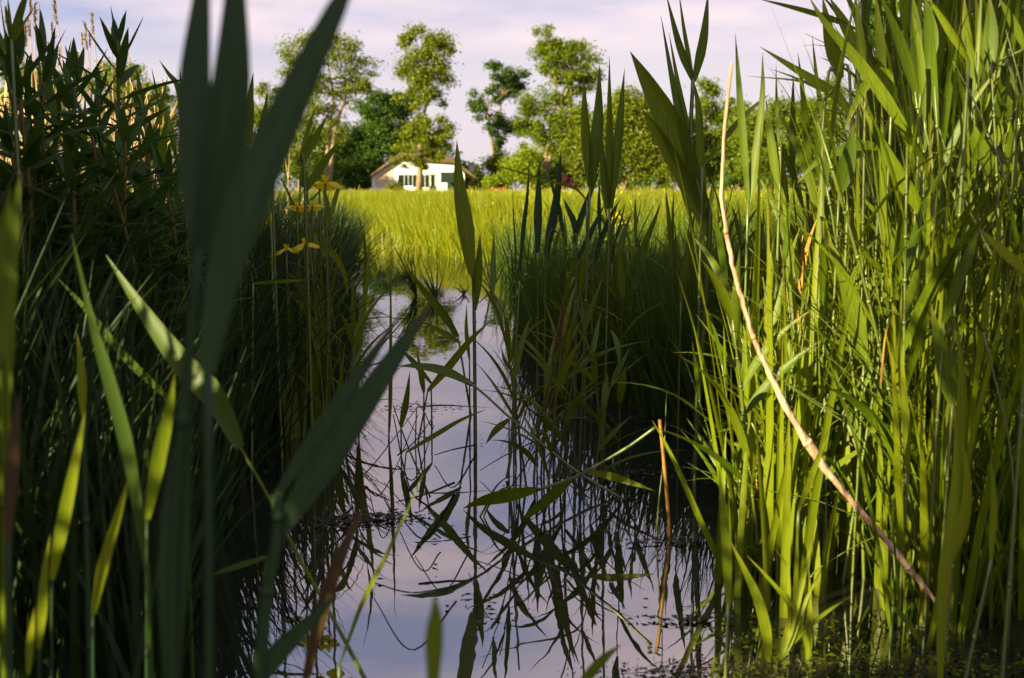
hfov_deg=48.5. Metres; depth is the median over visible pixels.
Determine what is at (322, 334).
yellow iris
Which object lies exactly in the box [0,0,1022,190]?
sky
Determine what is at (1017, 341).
reed
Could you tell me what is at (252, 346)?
reed
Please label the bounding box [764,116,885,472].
flag clump
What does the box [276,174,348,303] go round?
reed
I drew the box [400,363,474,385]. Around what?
reed leaf
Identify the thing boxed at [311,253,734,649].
floating scum
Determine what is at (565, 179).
shrub
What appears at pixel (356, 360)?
reed
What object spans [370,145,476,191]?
farmhouse
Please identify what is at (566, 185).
reed
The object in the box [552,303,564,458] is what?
reed
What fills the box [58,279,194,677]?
reed
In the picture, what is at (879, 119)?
reed
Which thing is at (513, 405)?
reed stalk
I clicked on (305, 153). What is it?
reed
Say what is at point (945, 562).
reed
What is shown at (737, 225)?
reed
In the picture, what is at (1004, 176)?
grass stalk
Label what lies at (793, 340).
reed
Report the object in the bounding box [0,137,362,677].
bank sedge
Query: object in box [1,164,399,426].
edge sedge
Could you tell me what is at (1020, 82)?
grass stalk
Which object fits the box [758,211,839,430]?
reed
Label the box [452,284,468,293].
sedge tuft
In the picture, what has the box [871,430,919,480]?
grass stalk
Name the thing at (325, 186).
yellow iris
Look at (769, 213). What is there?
reed
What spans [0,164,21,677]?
reed
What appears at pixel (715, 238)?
reed
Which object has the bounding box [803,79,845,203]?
reed
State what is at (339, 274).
reed
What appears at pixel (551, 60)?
tall tree
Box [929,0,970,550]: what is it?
reed
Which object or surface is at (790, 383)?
flag clump
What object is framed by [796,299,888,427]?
reed
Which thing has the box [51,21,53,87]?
dead reed
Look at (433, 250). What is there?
emergent grass
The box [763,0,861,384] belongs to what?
reed
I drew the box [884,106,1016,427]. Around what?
reed
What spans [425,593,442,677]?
reed
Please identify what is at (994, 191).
reed
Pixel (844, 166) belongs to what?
reed
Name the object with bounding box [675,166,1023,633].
undergrowth grass
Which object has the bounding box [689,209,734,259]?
reed
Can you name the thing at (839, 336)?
grass stalk
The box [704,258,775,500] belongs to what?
reed
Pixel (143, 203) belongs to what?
willowherb
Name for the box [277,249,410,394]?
reed
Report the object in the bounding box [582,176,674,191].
shrub
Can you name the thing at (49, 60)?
willowherb
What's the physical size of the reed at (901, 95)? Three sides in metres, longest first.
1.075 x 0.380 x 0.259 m
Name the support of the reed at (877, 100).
on the ground at (1016, 627)
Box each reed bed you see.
[0,51,176,203]
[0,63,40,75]
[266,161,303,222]
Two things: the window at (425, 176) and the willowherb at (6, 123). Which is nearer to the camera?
the willowherb at (6, 123)
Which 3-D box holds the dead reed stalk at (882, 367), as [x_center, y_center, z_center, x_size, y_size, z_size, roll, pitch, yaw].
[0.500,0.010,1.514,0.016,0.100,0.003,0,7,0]
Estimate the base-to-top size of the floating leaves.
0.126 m
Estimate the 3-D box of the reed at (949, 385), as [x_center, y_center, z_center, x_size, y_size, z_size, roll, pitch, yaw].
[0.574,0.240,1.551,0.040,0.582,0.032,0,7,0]
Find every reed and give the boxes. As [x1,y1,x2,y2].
[0,0,36,363]
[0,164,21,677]
[4,5,7,107]
[4,392,20,677]
[24,23,27,62]
[25,17,35,85]
[25,536,49,677]
[29,0,32,93]
[33,1,38,99]
[38,4,52,286]
[49,413,84,677]
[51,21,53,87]
[52,0,69,126]
[52,48,61,142]
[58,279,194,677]
[71,233,154,677]
[77,335,91,677]
[80,30,84,101]
[83,21,89,70]
[88,34,90,95]
[89,12,96,63]
[91,474,129,677]
[100,61,114,124]
[106,255,266,574]
[110,28,114,140]
[124,68,167,297]
[128,50,132,123]
[144,373,174,677]
[157,245,247,346]
[158,0,250,677]
[159,60,190,290]
[178,198,300,327]
[199,0,349,677]
[236,246,299,426]
[239,75,267,338]
[250,279,316,482]
[252,295,435,677]
[267,104,348,261]
[271,194,283,457]
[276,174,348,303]
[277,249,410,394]
[281,211,359,349]
[281,306,399,415]
[282,192,337,246]
[287,229,348,412]
[292,214,347,391]
[293,236,344,363]
[296,174,371,354]
[296,211,405,400]
[297,108,338,427]
[301,213,381,383]
[302,505,363,677]
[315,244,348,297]
[330,211,359,360]
[337,468,425,677]
[351,234,370,387]
[388,253,392,439]
[400,373,409,448]
[402,409,485,480]
[406,353,432,422]
[407,267,471,413]
[415,405,490,442]
[417,322,488,442]
[417,352,425,430]
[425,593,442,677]
[433,372,621,496]
[454,142,482,447]
[464,305,470,430]
[467,235,545,470]
[469,346,588,483]
[471,158,587,414]
[476,278,587,485]
[480,475,527,516]
[485,418,509,475]
[487,327,618,481]
[497,248,602,475]
[501,347,514,458]
[505,281,581,491]
[512,166,528,389]
[517,271,610,481]
[518,297,616,411]
[523,311,646,475]
[524,247,670,473]
[534,159,541,391]
[535,427,655,491]
[536,319,688,479]
[539,215,601,332]
[540,274,605,485]
[541,240,614,411]
[543,199,567,258]
[544,147,563,382]
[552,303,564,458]
[562,349,678,490]
[563,198,576,394]
[565,286,691,383]
[568,205,617,330]
[569,211,651,359]
[572,169,604,398]
[578,65,602,471]
[581,645,619,677]
[590,183,620,397]
[590,208,639,256]
[594,244,617,304]
[599,57,624,458]
[600,188,628,264]
[601,196,659,294]
[603,337,777,516]
[610,201,625,356]
[615,223,711,296]
[630,0,712,473]
[634,199,660,400]
[645,144,714,282]
[653,249,877,574]
[653,422,722,575]
[661,215,709,322]
[665,188,675,291]
[673,265,844,491]
[675,172,725,271]
[677,219,693,439]
[680,277,963,502]
[683,283,796,501]
[684,301,790,545]
[685,253,763,386]
[686,267,793,505]
[688,303,742,409]
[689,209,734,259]
[689,215,743,287]
[690,198,838,501]
[690,336,811,546]
[691,281,856,474]
[693,95,767,501]
[695,198,727,268]
[697,174,764,312]
[698,317,792,453]
[699,236,810,420]
[700,231,812,456]
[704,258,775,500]
[710,243,776,518]
[711,181,841,447]
[713,228,843,498]
[718,464,731,677]
[719,228,829,422]
[728,205,766,268]
[728,224,763,282]
[728,227,805,306]
[730,158,775,257]
[731,96,1023,476]
[733,289,871,579]
[735,34,764,518]
[737,147,903,581]
[738,204,753,294]
[742,160,898,329]
[750,47,851,514]
[750,182,870,306]
[751,140,869,309]
[751,156,838,327]
[752,208,861,331]
[756,0,1023,569]
[757,130,837,529]
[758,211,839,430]
[759,219,836,367]
[760,207,763,289]
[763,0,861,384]
[764,78,839,320]
[765,63,938,579]
[766,70,781,371]
[770,56,849,376]
[770,234,776,448]
[773,291,862,442]
[777,107,1014,558]
[788,4,902,198]
[788,108,892,388]
[789,119,1018,466]
[791,427,829,651]
[796,98,894,278]
[796,178,924,544]
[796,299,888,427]
[797,17,991,239]
[798,140,879,556]
[798,161,999,582]
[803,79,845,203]
[806,0,940,218]
[806,106,889,385]
[808,69,912,348]
[809,0,1023,570]
[811,0,843,427]
[811,0,924,405]
[811,111,829,464]
[814,12,880,271]
[818,3,903,156]
[818,48,895,280]
[821,125,855,565]
[821,141,1011,521]
[824,229,867,589]
[825,69,996,304]
[829,73,1003,512]
[829,92,895,317]
[832,32,1022,467]
[834,26,999,398]
[836,19,903,207]
[839,150,969,486]
[840,9,914,230]
[840,42,905,201]
[843,0,1014,429]
[844,67,893,565]
[845,0,908,204]
[845,0,958,167]
[855,0,886,556]
[858,12,934,587]
[859,40,909,293]
[864,0,1023,402]
[866,46,935,318]
[866,88,1023,376]
[868,83,1015,417]
[873,258,1023,585]
[878,494,887,610]
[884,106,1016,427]
[887,221,915,399]
[888,607,921,644]
[896,287,910,627]
[899,31,957,151]
[899,76,1020,293]
[903,0,1023,276]
[909,2,1022,453]
[912,0,938,225]
[921,11,974,94]
[922,228,978,626]
[923,152,1023,553]
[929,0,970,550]
[931,305,957,626]
[937,398,958,677]
[943,0,1014,546]
[944,328,967,656]
[946,26,1015,320]
[950,0,982,468]
[950,113,1023,559]
[952,439,997,677]
[963,109,1001,521]
[976,126,1023,289]
[978,143,1023,442]
[979,229,1023,677]
[981,153,1022,372]
[982,0,1023,442]
[983,0,1022,200]
[983,0,1023,366]
[1001,6,1019,84]
[1007,218,1020,237]
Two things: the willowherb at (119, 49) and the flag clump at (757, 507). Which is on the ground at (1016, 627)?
the willowherb at (119, 49)
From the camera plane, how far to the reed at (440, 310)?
3.02 m
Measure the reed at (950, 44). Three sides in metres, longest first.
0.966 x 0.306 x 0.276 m
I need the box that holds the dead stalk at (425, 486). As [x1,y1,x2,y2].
[393,406,430,497]
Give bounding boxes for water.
[182,216,1023,677]
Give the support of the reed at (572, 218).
on the ground at (1016, 627)
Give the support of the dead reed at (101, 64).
on the ground at (1016, 627)
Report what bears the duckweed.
on the water
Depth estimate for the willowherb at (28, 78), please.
2.17 m
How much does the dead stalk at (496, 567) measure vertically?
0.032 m
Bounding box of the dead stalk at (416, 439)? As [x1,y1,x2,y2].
[397,416,433,455]
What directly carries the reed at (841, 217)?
in the water
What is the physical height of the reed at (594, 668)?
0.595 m
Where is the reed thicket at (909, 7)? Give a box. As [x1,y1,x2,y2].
[790,0,1023,216]
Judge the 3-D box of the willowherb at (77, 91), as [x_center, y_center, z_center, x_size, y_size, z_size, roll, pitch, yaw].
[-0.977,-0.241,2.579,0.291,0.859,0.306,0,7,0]
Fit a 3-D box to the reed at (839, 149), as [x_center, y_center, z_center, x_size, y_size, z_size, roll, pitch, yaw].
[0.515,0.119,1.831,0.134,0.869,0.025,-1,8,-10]
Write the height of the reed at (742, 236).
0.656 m
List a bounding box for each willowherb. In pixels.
[0,7,135,385]
[0,10,120,350]
[0,52,108,277]
[0,77,112,317]
[0,93,127,376]
[0,109,112,345]
[2,37,135,321]
[17,132,166,364]
[22,42,127,263]
[34,89,197,355]
[45,6,204,356]
[46,91,198,391]
[52,64,167,298]
[57,124,237,386]
[76,115,208,354]
[79,86,191,295]
[84,177,233,392]
[113,143,260,385]
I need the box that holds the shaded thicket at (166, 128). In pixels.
[0,25,267,304]
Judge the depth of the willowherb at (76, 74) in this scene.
2.25 m
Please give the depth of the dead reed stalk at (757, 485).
1.88 m
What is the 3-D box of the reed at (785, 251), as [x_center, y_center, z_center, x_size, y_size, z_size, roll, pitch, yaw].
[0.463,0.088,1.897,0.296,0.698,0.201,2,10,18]
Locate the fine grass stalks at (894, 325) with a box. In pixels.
[723,0,1023,599]
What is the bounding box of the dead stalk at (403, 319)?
[385,300,419,341]
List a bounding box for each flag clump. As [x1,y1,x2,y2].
[642,211,662,254]
[657,232,677,277]
[658,131,848,574]
[671,137,794,545]
[676,270,793,569]
[696,220,704,261]
[714,411,757,604]
[717,209,848,564]
[721,305,831,536]
[727,451,743,508]
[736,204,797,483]
[736,386,821,595]
[743,142,822,583]
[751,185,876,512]
[754,410,844,617]
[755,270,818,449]
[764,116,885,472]
[776,266,858,595]
[786,288,885,511]
[790,239,910,571]
[791,256,847,519]
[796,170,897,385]
[828,331,887,580]
[837,411,885,548]
[850,191,947,548]
[874,288,1009,588]
[889,87,1023,646]
[891,198,1005,552]
[907,278,1023,634]
[911,231,996,549]
[914,89,1020,598]
[916,115,1019,566]
[918,331,962,624]
[919,353,965,587]
[957,247,984,469]
[989,295,1011,372]
[991,208,1023,552]
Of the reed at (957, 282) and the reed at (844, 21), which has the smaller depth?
the reed at (957, 282)
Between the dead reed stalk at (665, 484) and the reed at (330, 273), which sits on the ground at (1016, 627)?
the reed at (330, 273)
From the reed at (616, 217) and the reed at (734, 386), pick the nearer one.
the reed at (734, 386)
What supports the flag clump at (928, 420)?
on the ground at (1016, 627)
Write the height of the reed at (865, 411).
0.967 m
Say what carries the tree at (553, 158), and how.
on the ground at (1016, 627)
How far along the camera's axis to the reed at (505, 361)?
2.54 m
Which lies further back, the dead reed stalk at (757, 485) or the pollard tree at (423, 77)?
the pollard tree at (423, 77)
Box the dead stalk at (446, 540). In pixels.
[414,536,470,542]
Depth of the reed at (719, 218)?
5.72 m
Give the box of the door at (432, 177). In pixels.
[429,174,435,190]
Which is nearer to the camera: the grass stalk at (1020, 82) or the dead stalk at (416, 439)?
the grass stalk at (1020, 82)
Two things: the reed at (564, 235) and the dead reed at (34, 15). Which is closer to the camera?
the reed at (564, 235)
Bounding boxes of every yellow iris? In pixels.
[257,237,325,437]
[276,244,298,441]
[278,200,329,387]
[299,174,344,433]
[299,201,330,430]
[304,183,331,413]
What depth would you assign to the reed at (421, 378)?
2.84 m
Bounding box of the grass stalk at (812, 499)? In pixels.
[734,480,862,519]
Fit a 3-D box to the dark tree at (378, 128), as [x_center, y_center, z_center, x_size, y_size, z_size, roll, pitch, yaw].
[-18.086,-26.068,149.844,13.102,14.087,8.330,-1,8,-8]
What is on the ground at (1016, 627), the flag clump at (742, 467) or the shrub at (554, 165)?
the shrub at (554, 165)
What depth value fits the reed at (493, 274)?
2.42 m
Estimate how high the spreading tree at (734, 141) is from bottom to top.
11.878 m
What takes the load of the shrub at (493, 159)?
on the ground at (1016, 627)
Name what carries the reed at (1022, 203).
on the ground at (1016, 627)
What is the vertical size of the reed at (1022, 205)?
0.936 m
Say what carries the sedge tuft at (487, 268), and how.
on the water
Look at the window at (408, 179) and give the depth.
138.60 m
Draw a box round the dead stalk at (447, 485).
[397,482,454,501]
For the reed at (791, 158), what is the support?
on the ground at (1016, 627)
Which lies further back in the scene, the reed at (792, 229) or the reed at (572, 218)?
the reed at (572, 218)
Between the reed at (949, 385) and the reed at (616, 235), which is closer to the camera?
the reed at (949, 385)
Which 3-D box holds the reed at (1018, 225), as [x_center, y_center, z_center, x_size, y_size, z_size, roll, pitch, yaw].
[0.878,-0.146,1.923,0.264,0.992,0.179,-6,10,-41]
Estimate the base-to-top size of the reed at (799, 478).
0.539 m
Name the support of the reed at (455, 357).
in the water
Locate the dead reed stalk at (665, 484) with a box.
[658,419,670,537]
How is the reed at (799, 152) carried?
on the ground at (1016, 627)
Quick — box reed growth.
[826,0,1023,411]
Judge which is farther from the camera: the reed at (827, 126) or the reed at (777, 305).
the reed at (827, 126)
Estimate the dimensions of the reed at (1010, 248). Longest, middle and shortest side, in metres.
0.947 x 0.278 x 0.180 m
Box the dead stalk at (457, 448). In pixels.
[435,444,475,454]
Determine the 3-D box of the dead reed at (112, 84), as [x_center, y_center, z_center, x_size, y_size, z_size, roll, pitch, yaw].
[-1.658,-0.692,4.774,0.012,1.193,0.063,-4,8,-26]
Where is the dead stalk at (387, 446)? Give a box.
[364,406,417,474]
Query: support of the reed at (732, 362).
on the ground at (1016, 627)
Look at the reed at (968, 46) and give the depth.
1.75 m
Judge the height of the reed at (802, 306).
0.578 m
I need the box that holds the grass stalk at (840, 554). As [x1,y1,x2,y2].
[810,530,891,576]
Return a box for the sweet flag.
[731,522,853,662]
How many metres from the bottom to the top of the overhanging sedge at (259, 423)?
0.694 m
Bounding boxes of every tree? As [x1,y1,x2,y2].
[0,53,82,148]
[80,57,176,165]
[252,79,297,183]
[271,28,383,189]
[276,120,386,189]
[333,85,419,189]
[368,120,473,186]
[384,21,468,189]
[465,58,535,154]
[466,163,484,177]
[507,23,608,184]
[515,102,603,190]
[553,82,674,190]
[627,112,694,188]
[671,73,752,189]
[707,94,763,190]
[718,91,854,187]
[820,71,855,143]
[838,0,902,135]
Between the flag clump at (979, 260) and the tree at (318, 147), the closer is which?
the flag clump at (979, 260)
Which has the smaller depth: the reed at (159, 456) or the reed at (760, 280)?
the reed at (159, 456)
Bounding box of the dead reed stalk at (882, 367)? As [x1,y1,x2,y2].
[880,309,894,383]
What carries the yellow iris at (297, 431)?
on the ground at (1016, 627)
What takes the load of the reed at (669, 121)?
in the water
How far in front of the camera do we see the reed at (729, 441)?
1.90 m
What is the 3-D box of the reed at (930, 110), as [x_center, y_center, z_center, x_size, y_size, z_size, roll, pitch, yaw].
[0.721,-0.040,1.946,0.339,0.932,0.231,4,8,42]
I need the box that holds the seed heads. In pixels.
[276,181,831,200]
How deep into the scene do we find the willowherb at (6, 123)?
1.78 m
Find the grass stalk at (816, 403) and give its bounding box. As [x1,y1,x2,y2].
[772,373,854,427]
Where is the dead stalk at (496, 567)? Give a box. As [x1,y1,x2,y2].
[468,558,518,576]
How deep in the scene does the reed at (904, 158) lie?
2.37 m
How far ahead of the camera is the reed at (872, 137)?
2.41 m
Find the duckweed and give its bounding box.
[535,597,1023,677]
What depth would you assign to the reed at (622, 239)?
3.25 m
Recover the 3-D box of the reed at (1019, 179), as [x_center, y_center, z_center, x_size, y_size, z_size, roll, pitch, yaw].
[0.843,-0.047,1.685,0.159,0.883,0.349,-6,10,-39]
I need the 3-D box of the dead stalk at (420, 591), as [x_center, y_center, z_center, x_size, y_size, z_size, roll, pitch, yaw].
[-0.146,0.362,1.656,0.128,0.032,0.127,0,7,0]
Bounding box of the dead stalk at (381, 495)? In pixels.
[367,475,391,512]
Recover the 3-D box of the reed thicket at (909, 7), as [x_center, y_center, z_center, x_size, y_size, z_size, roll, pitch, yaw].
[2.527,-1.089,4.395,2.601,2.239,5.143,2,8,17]
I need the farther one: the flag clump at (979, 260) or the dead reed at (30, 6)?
the dead reed at (30, 6)
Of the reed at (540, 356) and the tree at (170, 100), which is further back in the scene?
the tree at (170, 100)
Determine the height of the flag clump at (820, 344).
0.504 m
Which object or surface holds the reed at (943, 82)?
in the water
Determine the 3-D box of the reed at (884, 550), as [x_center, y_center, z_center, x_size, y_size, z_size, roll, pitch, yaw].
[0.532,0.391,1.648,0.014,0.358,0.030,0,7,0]
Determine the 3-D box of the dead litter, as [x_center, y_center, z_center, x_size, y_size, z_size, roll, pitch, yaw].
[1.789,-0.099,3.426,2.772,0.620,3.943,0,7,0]
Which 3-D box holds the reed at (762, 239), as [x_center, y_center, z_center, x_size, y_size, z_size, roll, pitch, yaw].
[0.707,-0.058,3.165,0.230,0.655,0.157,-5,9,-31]
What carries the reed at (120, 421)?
on the ground at (1016, 627)
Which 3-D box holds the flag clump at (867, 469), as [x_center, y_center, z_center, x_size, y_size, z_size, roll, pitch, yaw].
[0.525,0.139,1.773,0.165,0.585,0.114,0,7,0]
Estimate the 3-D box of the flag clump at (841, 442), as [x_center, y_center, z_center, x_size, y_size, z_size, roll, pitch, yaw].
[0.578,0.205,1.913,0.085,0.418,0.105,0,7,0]
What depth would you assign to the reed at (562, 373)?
2.27 m
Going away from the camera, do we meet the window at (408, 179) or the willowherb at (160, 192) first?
the willowherb at (160, 192)
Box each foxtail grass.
[719,422,776,573]
[964,304,1014,648]
[986,340,1023,423]
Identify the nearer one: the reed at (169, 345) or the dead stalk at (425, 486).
the reed at (169, 345)
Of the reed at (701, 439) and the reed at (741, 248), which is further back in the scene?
the reed at (741, 248)
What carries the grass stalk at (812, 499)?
on the undergrowth grass at (998, 584)
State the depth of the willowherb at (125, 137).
1.89 m
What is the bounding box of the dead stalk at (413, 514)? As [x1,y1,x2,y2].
[383,482,440,538]
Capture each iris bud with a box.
[269,212,272,257]
[270,250,278,435]
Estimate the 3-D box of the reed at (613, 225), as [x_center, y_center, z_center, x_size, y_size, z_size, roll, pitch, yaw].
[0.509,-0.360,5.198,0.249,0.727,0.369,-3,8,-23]
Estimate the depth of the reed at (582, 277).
3.05 m
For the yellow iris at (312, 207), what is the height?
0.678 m
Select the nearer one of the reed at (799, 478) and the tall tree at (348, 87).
the reed at (799, 478)
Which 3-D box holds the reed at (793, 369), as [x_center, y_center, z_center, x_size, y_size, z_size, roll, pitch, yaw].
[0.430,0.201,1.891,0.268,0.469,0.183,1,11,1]
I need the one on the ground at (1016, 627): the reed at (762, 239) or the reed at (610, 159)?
the reed at (610, 159)
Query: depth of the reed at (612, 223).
3.48 m
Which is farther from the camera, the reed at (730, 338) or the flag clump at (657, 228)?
the flag clump at (657, 228)
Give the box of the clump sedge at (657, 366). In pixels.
[483,204,885,440]
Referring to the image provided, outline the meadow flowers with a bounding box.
[301,187,795,218]
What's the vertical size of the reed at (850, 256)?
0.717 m
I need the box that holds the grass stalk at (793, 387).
[719,335,847,420]
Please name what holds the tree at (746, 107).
on the ground at (1016, 627)
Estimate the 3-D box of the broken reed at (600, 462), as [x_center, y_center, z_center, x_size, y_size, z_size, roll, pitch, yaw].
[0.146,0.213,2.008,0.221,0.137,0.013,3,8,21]
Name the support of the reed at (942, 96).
on the ground at (1016, 627)
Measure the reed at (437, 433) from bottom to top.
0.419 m
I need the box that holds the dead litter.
[728,240,1000,557]
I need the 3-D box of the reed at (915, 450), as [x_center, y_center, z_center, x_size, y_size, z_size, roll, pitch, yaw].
[0.651,0.034,1.756,0.443,0.838,0.283,-5,9,-34]
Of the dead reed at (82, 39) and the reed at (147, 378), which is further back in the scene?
the dead reed at (82, 39)
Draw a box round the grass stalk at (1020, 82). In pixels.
[1006,30,1023,98]
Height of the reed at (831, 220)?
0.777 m
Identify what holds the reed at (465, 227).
on the ground at (1016, 627)
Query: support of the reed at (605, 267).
in the water
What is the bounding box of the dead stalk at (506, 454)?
[480,442,532,470]
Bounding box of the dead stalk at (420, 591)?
[375,583,456,592]
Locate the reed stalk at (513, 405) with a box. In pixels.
[505,281,520,478]
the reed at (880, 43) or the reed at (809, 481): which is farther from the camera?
the reed at (880, 43)
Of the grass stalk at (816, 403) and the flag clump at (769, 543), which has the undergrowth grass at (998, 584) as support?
the grass stalk at (816, 403)
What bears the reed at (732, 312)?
in the water
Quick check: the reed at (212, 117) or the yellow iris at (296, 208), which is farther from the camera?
the yellow iris at (296, 208)
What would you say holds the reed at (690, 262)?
in the water
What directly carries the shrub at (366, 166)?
on the ground at (1016, 627)
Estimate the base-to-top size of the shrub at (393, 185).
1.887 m
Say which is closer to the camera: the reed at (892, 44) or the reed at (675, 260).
the reed at (892, 44)
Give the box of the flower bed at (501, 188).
[488,186,506,192]
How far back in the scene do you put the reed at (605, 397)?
2.31 m
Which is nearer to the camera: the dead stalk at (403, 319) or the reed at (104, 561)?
the reed at (104, 561)
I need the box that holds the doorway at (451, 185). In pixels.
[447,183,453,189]
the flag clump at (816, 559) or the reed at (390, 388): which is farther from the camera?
the reed at (390, 388)
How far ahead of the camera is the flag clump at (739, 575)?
1.70 m
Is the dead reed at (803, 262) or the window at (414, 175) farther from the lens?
the window at (414, 175)
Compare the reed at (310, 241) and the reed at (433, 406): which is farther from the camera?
the reed at (310, 241)
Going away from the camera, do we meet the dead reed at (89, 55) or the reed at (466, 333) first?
the reed at (466, 333)
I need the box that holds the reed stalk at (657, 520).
[655,392,666,537]
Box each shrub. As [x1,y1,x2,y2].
[294,153,373,190]
[339,147,388,191]
[384,181,404,190]
[468,148,509,190]
[480,144,555,191]
[549,159,585,187]
[554,173,574,190]
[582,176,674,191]
[675,175,744,191]
[756,173,831,190]
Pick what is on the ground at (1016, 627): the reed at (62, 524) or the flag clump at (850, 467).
the reed at (62, 524)
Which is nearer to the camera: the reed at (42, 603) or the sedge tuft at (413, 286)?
the reed at (42, 603)
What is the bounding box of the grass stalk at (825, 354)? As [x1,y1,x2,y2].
[732,287,900,414]
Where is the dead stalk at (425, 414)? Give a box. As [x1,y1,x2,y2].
[408,403,432,428]
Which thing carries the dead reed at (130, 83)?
on the ground at (1016, 627)
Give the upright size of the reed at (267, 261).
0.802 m
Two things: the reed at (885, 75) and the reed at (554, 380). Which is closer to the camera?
the reed at (885, 75)
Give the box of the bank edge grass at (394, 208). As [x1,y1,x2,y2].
[274,186,572,263]
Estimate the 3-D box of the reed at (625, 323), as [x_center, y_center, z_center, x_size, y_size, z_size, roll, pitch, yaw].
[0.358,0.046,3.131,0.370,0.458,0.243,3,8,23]
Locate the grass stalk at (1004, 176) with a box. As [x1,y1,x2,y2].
[953,61,1010,203]
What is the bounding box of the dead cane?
[719,63,950,625]
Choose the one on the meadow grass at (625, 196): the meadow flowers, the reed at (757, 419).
the meadow flowers
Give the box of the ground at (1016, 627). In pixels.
[196,209,1023,654]
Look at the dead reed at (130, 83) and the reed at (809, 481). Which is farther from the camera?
the dead reed at (130, 83)
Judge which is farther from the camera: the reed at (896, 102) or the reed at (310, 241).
the reed at (310, 241)
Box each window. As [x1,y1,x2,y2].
[398,174,403,186]
[404,174,412,186]
[413,174,416,186]
[423,174,428,187]
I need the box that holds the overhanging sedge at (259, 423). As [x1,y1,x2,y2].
[166,189,437,480]
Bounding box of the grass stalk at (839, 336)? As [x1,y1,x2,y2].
[749,248,924,415]
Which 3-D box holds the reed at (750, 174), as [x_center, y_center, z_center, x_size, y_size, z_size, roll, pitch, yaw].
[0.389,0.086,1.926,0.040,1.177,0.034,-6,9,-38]
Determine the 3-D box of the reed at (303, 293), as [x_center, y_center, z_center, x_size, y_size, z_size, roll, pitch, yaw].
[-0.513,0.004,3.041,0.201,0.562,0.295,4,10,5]
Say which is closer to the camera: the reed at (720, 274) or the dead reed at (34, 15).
the reed at (720, 274)
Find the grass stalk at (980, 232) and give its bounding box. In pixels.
[939,128,992,256]
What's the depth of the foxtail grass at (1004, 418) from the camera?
1.44 m
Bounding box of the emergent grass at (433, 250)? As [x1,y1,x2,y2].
[349,215,484,262]
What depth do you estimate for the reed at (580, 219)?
3.19 m
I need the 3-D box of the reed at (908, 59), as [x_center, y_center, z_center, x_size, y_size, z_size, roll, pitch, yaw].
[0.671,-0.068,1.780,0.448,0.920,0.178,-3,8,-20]
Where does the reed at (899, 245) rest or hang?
in the water
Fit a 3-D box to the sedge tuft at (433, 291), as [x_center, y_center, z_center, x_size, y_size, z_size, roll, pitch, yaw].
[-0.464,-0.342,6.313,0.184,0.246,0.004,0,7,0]
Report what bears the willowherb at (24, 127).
on the ground at (1016, 627)
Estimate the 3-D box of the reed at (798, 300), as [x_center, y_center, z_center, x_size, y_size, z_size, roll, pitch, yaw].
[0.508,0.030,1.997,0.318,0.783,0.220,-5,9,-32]
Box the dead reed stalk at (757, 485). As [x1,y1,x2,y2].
[755,471,759,496]
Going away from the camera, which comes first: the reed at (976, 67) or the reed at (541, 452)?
the reed at (976, 67)
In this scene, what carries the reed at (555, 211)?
on the ground at (1016, 627)
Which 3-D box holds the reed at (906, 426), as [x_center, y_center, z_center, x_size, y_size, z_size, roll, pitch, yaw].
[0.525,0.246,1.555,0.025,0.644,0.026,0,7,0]
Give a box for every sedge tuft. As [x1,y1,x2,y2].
[387,243,416,295]
[414,259,444,298]
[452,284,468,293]
[478,227,513,288]
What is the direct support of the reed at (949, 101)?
on the ground at (1016, 627)
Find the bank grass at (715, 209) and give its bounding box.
[529,182,836,265]
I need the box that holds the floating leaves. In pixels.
[464,471,654,517]
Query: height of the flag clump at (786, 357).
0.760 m
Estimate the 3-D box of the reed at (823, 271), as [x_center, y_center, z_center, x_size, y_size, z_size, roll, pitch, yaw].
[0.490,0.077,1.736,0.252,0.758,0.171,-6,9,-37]
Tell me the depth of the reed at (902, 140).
2.61 m
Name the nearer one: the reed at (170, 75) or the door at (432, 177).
the reed at (170, 75)
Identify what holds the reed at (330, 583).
on the ground at (1016, 627)
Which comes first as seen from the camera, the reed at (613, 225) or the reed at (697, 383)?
the reed at (697, 383)
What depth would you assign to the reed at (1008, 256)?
1.24 m
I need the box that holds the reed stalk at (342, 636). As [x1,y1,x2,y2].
[240,447,366,677]
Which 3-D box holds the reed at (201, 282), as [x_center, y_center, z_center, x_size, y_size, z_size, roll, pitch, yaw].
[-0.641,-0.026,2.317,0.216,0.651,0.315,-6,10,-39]
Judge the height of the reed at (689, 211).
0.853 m
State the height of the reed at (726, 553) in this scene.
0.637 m
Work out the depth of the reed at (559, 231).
5.62 m
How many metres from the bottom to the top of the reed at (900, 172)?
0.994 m
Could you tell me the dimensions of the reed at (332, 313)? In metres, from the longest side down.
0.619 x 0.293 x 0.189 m
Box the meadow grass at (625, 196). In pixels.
[275,182,833,251]

